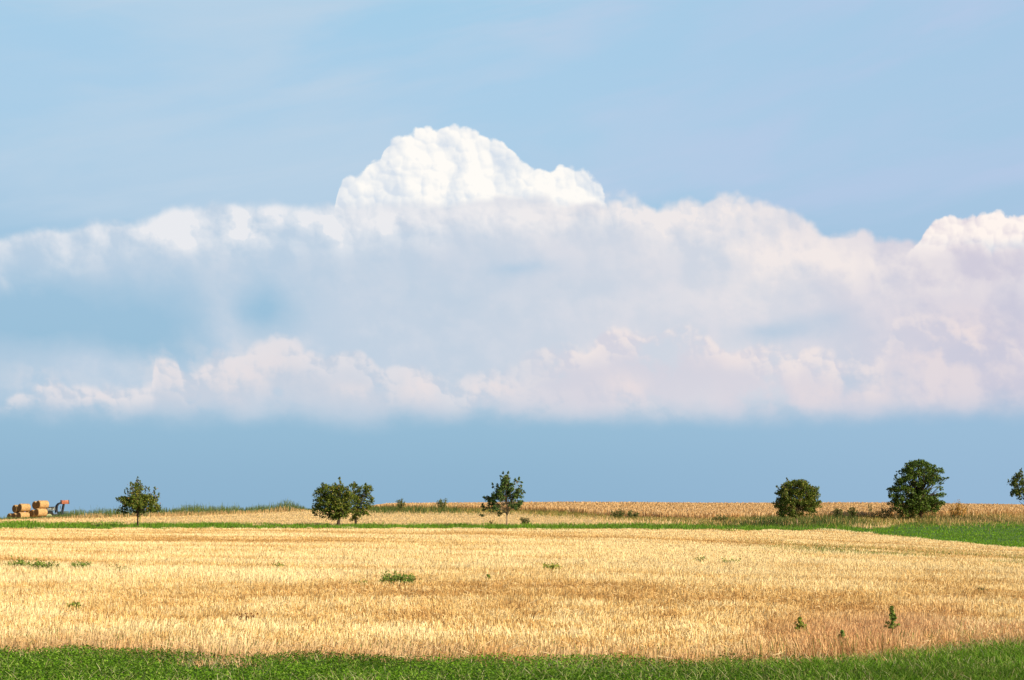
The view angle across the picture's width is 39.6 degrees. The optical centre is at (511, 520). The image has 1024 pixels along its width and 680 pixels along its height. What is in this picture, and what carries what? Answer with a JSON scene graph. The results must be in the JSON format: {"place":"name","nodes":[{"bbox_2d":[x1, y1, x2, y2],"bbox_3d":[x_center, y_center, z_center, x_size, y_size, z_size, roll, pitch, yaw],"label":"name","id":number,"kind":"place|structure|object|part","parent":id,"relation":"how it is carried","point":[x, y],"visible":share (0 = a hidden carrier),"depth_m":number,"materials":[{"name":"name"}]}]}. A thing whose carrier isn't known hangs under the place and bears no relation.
{"place":"outdoors","nodes":[
{"label":"outdoors","id":0,"kind":"place"},
{"bbox_2d":[0,635,1023,679],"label":"grass","id":1,"kind":"structure","parent":0,"point":[985,663],"depth_m":14.68,"materials":[{"name":"green plant"}]},
{"bbox_2d":[0,499,1023,528],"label":"wild grass","id":2,"kind":"structure","parent":0,"point":[194,511],"depth_m":160.23,"materials":[{"name":"beige plant"}]},
{"bbox_2d":[0,510,1023,679],"bbox_3d":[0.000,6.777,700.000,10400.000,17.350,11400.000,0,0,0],"label":"ground","id":3,"kind":"structure","parent":0,"point":[536,520],"depth_m":134.56,"materials":[{"name":"beige plant"}]},
{"bbox_2d":[3,555,30,567],"bbox_3d":[-13.694,1.195,39.428,0.729,0.481,0.647,0,0,0],"label":"weed","id":4,"kind":"object","parent":3,"relation":"on","point":[21,562],"visible":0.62,"depth_m":39.36,"materials":[{"name":"green plant"}]},
{"bbox_2d":[28,558,61,569],"bbox_3d":[-12.481,1.215,38.132,0.840,0.520,0.765,0,0,0],"label":"weed","id":5,"kind":"object","parent":3,"relation":"on","point":[36,564],"visible":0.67,"depth_m":37.97,"materials":[{"name":"green plant"}]},
{"bbox_2d":[46,500,68,515],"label":"tractor","id":6,"kind":"object","parent":3,"relation":"on","point":[52,511],"visible":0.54,"depth_m":213.66,"materials":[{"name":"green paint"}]},
{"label":"window","id":7,"kind":"part","parent":6,"relation":"part of","materials":[{"name":"glass"}]},
{"bbox_2d":[66,601,80,610],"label":"weed","id":8,"kind":"object","parent":3,"relation":"on","point":[72,604],"visible":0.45,"depth_m":23.25,"materials":[{"name":"green plant"}]},
{"bbox_2d":[70,559,91,568],"bbox_3d":[-11.706,1.233,38.588,0.571,0.383,0.464,0,0,0],"label":"weed","id":9,"kind":"object","parent":3,"relation":"on","point":[82,564],"visible":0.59,"depth_m":38.57,"materials":[{"name":"green plant"}]},
{"bbox_2d":[108,563,128,571],"bbox_3d":[-10.374,1.274,37.712,0.603,0.372,0.420,0,0,16],"label":"weed","id":10,"kind":"object","parent":3,"relation":"on","point":[122,568],"visible":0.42,"depth_m":37.71,"materials":[{"name":"yellow plant"}]},
{"bbox_2d":[114,477,161,525],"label":"fruit tree","id":11,"kind":"object","parent":3,"relation":"on","point":[138,501],"visible":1,"depth_m":123.52,"materials":[{"name":"green plant"}]},
{"bbox_2d":[235,609,257,620],"bbox_3d":[-3.872,1.435,20.806,0.314,0.272,0.227,0,0,-44],"label":"dead plant","id":12,"kind":"object","parent":3,"relation":"on","point":[246,615],"visible":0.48,"depth_m":20.81,"materials":[{"name":"beige plant"}]},
{"bbox_2d":[311,477,355,524],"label":"apple tree","id":13,"kind":"object","parent":3,"relation":"on","point":[340,506],"visible":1,"depth_m":125.36,"materials":[{"name":"green plant"}]},
{"bbox_2d":[349,481,374,523],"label":"apple tree","id":14,"kind":"object","parent":3,"relation":"on","point":[358,499],"visible":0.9,"depth_m":130.75,"materials":[{"name":"green plant"}]},
{"bbox_2d":[395,499,404,508],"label":"weed clump","id":15,"kind":"object","parent":3,"relation":"on","point":[402,504],"visible":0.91,"depth_m":184.22,"materials":[{"name":"green plant"}]},
{"bbox_2d":[380,570,420,584],"bbox_3d":[-2.422,1.274,30.958,0.924,0.405,0.814,0,0,0],"label":"weed","id":16,"kind":"object","parent":3,"relation":"on","point":[396,576],"visible":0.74,"depth_m":30.87,"materials":[{"name":"green plant"}]},
{"bbox_2d":[0,520,851,531],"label":"grass","id":17,"kind":"structure","parent":3,"relation":"on","point":[87,524],"depth_m":121.43,"materials":[{"name":"plant"}]},
{"bbox_2d":[436,498,446,509],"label":"weed clump","id":18,"kind":"object","parent":3,"relation":"on","point":[440,503],"visible":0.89,"depth_m":182.55,"materials":[{"name":"green plant"}]},
{"bbox_2d":[479,471,525,524],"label":"young tree","id":19,"kind":"object","parent":3,"relation":"on","point":[503,491],"visible":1,"depth_m":121.82,"materials":[{"name":"green plant"}]},
{"bbox_2d":[0,510,1021,528],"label":"stubble","id":20,"kind":"object","parent":3,"relation":"on","point":[300,515],"visible":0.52,"depth_m":151.32,"materials":[{"name":"beige plant"}]},
{"bbox_2d":[0,527,1023,670],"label":"stubble","id":21,"kind":"object","parent":3,"relation":"on","point":[343,621],"visible":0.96,"depth_m":28.21,"materials":[{"name":"beige plant"}]},
{"bbox_2d":[520,516,529,524],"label":"shrub","id":22,"kind":"object","parent":3,"relation":"on","point":[523,521],"visible":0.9,"depth_m":130.09,"materials":[{"name":"green plant"}]},
{"bbox_2d":[543,562,561,570],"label":"weed","id":23,"kind":"object","parent":3,"relation":"on","point":[552,565],"visible":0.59,"depth_m":37.35,"materials":[{"name":"green plant"}]},
{"bbox_2d":[609,509,624,517],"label":"weed clump","id":24,"kind":"object","parent":3,"relation":"on","point":[617,513],"visible":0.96,"depth_m":158.64,"materials":[{"name":"green plant"}]},
{"bbox_2d":[626,509,639,517],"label":"weed clump","id":25,"kind":"object","parent":3,"relation":"on","point":[630,514],"visible":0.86,"depth_m":155.93,"materials":[{"name":"green plant"}]},
{"bbox_2d":[371,501,1023,519],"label":"wheat","id":26,"kind":"object","parent":3,"relation":"on","point":[685,509],"visible":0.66,"depth_m":173.72,"materials":[{"name":"plant"}]},
{"bbox_2d":[711,514,728,520],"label":"weed clump","id":27,"kind":"object","parent":3,"relation":"on","point":[721,516],"visible":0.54,"depth_m":142.75,"materials":[{"name":"green plant"}]},
{"bbox_2d":[722,557,740,562],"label":"weed","id":28,"kind":"object","parent":3,"relation":"on","point":[723,560],"visible":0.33,"depth_m":43.11,"materials":[{"name":"green plant"}]},
{"bbox_2d":[771,477,822,523],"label":"round tree","id":29,"kind":"object","parent":3,"relation":"on","point":[805,499],"visible":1,"depth_m":132.91,"materials":[{"name":"green plant"}]},
{"bbox_2d":[793,617,806,632],"bbox_3d":[3.702,1.397,18.300,0.186,0.331,0.128,0,0,0],"label":"young plant","id":30,"kind":"object","parent":3,"relation":"on","point":[800,623],"visible":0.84,"depth_m":18.30,"materials":[{"name":"green plant"}]},
{"bbox_2d":[832,508,842,517],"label":"weed clump","id":31,"kind":"object","parent":3,"relation":"on","point":[839,513],"visible":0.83,"depth_m":150.30,"materials":[{"name":"green plant"}]},
{"bbox_2d":[838,630,847,646],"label":"young plant","id":32,"kind":"object","parent":3,"relation":"on","point":[842,632],"visible":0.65,"depth_m":16.89,"materials":[{"name":"green plant"}]},
{"bbox_2d":[847,507,857,518],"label":"weed clump","id":33,"kind":"object","parent":3,"relation":"on","point":[853,509],"visible":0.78,"depth_m":150.41,"materials":[{"name":"green plant"}]},
{"bbox_2d":[873,504,897,518],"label":"weed clump","id":34,"kind":"object","parent":3,"relation":"on","point":[882,511],"visible":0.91,"depth_m":153.39,"materials":[{"name":"brown plant"}]},
{"bbox_2d":[884,606,899,630],"bbox_3d":[4.803,1.326,17.996,0.204,0.501,0.164,0,0,32],"label":"young plant","id":35,"kind":"object","parent":3,"relation":"on","point":[893,617],"visible":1,"depth_m":17.99,"materials":[{"name":"green plant"}]},
{"bbox_2d":[894,505,918,517],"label":"weed clump","id":36,"kind":"object","parent":3,"relation":"on","point":[911,515],"visible":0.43,"depth_m":153.64,"materials":[{"name":"green plant"}]},
{"bbox_2d":[886,459,948,518],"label":"tree","id":37,"kind":"object","parent":3,"relation":"on","point":[919,500],"visible":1,"depth_m":151.03,"materials":[{"name":"green plant"}]},
{"bbox_2d":[852,519,1023,547],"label":"crop","id":38,"kind":"object","parent":3,"relation":"on","point":[987,537],"visible":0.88,"depth_m":123.54,"materials":[{"name":"green plant"}]},
{"bbox_2d":[947,499,967,515],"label":"golden bush","id":39,"kind":"object","parent":3,"relation":"on","point":[958,508],"visible":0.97,"depth_m":156.91,"materials":[{"name":"brown plant"}]},
{"bbox_2d":[1007,468,1023,504],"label":"edge tree","id":40,"kind":"object","parent":3,"relation":"on","point":[1016,490],"visible":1,"depth_m":149.77,"materials":[{"name":"green plant"}]},
{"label":"flat trailer","id":41,"kind":"object","parent":3,"relation":"on","visible":0},
{"bbox_2d":[17,512,29,518],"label":"round bale","id":42,"kind":"object","parent":41,"relation":"on","point":[23,514],"visible":0.67,"depth_m":210.41,"materials":[{"name":"plant"}]},
{"bbox_2d":[18,504,30,511],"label":"round bale","id":43,"kind":"object","parent":42,"relation":"on","point":[24,507],"visible":1,"depth_m":210.81,"materials":[{"name":"plant"}]},
{"bbox_2d":[30,510,40,517],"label":"round bale","id":44,"kind":"object","parent":41,"relation":"on","point":[32,514],"visible":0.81,"depth_m":211.01,"materials":[{"name":"plant"}]},
{"bbox_2d":[32,501,36,508],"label":"round bale","id":45,"kind":"object","parent":44,"relation":"on","point":[34,505],"visible":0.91,"depth_m":211.31,"materials":[{"name":"plant"}]},
{"bbox_2d":[34,508,47,515],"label":"round bale","id":46,"kind":"object","parent":41,"relation":"on","point":[40,511],"visible":0.94,"depth_m":210.42,"materials":[{"name":"plant"}]},
{"bbox_2d":[36,500,48,507],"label":"round bale","id":47,"kind":"object","parent":46,"relation":"on","point":[42,503],"visible":1,"depth_m":210.79,"materials":[{"name":"plant"}]},
{"bbox_2d":[0,0,1023,519],"label":"sky","id":48,"kind":"structure","parent":0,"point":[253,253],"materials":[{"name":"blue"}]},
{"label":"round bale","id":49,"kind":"object","parent":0,"visible":0},
{"bbox_2d":[12,505,19,512],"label":"round bale","id":50,"kind":"object","parent":49,"relation":"on","point":[14,508],"visible":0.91,"depth_m":211.30,"materials":[{"name":"plant"}]}
]}

